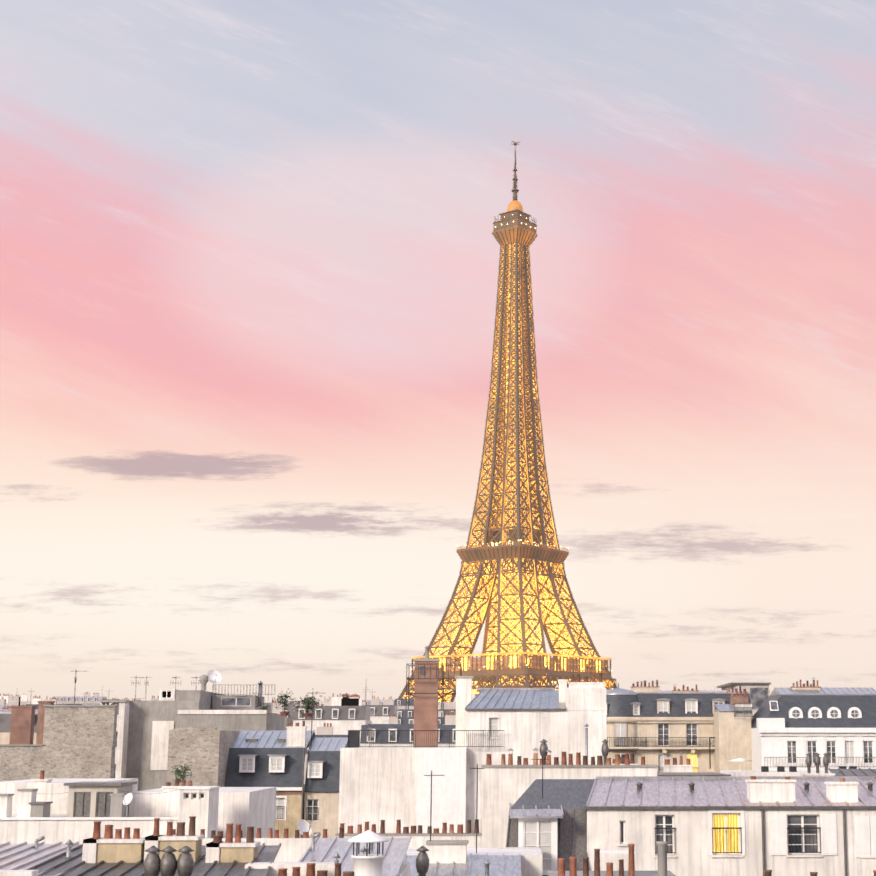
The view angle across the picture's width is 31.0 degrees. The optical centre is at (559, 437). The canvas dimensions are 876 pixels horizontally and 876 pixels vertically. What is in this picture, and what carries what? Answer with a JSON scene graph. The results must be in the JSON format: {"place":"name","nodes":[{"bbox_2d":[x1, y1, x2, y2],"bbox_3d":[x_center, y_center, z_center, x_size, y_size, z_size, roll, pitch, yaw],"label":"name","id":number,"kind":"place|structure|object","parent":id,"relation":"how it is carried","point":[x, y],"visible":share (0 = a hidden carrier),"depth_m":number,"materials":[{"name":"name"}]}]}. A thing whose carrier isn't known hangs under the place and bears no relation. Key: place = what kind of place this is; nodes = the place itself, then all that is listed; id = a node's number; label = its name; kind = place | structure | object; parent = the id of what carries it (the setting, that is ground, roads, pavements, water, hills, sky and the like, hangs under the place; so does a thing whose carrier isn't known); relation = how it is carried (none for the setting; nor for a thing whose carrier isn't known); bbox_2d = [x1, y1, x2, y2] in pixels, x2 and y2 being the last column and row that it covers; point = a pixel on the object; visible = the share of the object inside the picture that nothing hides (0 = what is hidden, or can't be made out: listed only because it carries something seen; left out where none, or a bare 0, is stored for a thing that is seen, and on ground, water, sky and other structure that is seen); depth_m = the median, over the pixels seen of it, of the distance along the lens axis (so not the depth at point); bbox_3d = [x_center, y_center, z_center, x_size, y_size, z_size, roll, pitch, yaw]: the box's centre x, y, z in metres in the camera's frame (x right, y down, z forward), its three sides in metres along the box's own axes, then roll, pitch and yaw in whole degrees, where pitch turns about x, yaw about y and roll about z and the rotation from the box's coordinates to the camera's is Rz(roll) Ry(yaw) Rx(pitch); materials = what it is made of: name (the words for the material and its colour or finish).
{"place":"outdoors","nodes":[
{"label":"outdoors","id":0,"kind":"place"},
{"bbox_2d":[0,669,118,781],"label":"building","id":1,"kind":"structure","parent":0,"point":[51,739],"depth_m":126.52,"materials":[{"name":"grey brick"}]},
{"bbox_2d":[100,670,284,790],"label":"building","id":2,"kind":"structure","parent":0,"point":[144,727],"depth_m":145.74,"materials":[{"name":"paint"}]},
{"bbox_2d":[256,702,269,712],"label":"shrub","id":3,"kind":"object","parent":2,"relation":"on","point":[265,706],"visible":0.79,"depth_m":142.93,"materials":[{"name":"green plant"}]},
{"bbox_2d":[167,691,347,837],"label":"mansard house","id":4,"kind":"structure","parent":0,"point":[215,755],"depth_m":114.62,"materials":[{"name":"stone"}]},
{"bbox_2d":[296,691,328,716],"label":"terrace tree","id":5,"kind":"object","parent":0,"point":[307,704],"visible":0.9,"depth_m":143.75,"materials":[{"name":"green plant"}]},
{"bbox_2d":[0,755,875,875],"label":"roofs","id":6,"kind":"structure","parent":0,"point":[179,853],"depth_m":40.55,"materials":[{"name":"metal"}]},
{"bbox_2d":[0,0,875,705],"label":"sky","id":7,"kind":"structure","parent":0,"point":[249,251],"materials":[{"name":"pink"}]},
{"bbox_2d":[605,680,753,771],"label":"building","id":8,"kind":"structure","parent":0,"point":[653,725],"depth_m":157.44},
{"bbox_2d":[611,737,875,775],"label":"roofs","id":9,"kind":"structure","parent":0,"point":[675,769],"depth_m":86.08,"materials":[{"name":"stone"}]},
{"label":"ground","id":10,"kind":"structure","parent":0,"visible":0},
{"bbox_2d":[0,770,481,861],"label":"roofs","id":11,"kind":"structure","parent":10,"relation":"on","point":[29,814],"depth_m":73.04,"materials":[{"name":"paint"}]},
{"bbox_2d":[172,759,191,782],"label":"terrace shrub","id":12,"kind":"object","parent":11,"relation":"on","point":[182,776],"visible":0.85,"depth_m":76.84,"materials":[{"name":"green plant"}]},
{"bbox_2d":[34,666,490,875],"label":"roof clutter","id":13,"kind":"object","parent":11,"relation":"on","point":[127,798],"visible":0.54,"depth_m":44.19,"materials":[{"name":"metal"}]},
{"bbox_2d":[0,679,791,783],"bbox_3d":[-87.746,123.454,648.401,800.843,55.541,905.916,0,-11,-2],"label":"city","id":14,"kind":"object","parent":10,"relation":"on","point":[338,716],"visible":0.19,"depth_m":267.99,"materials":[{"name":"stone"}]},
{"bbox_2d":[272,691,296,715],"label":"terrace tree","id":15,"kind":"object","parent":14,"relation":"on","point":[281,699],"visible":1,"depth_m":142.77,"materials":[{"name":"green plant"}]},
{"bbox_2d":[338,645,606,832],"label":"white building","id":16,"kind":"structure","parent":10,"relation":"on","point":[390,785],"depth_m":94.82,"materials":[{"name":"paint"}]},
{"bbox_2d":[398,140,616,701],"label":"tower","id":17,"kind":"structure","parent":10,"relation":"on","point":[513,558],"depth_m":747.87,"materials":[{"name":"brown metal"}]},
{"bbox_2d":[481,723,658,846],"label":"white chimney wall","id":18,"kind":"structure","parent":10,"relation":"on","point":[504,785],"depth_m":64.29,"materials":[{"name":"paint"}]},
{"bbox_2d":[506,776,875,875],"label":"building","id":19,"kind":"structure","parent":10,"relation":"on","point":[756,825],"depth_m":56.38,"materials":[{"name":"paint"}]},
{"bbox_2d":[713,677,875,772],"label":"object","id":20,"kind":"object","parent":10,"relation":"on","point":[786,727],"visible":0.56,"depth_m":149.31,"materials":[{"name":"white paint"}]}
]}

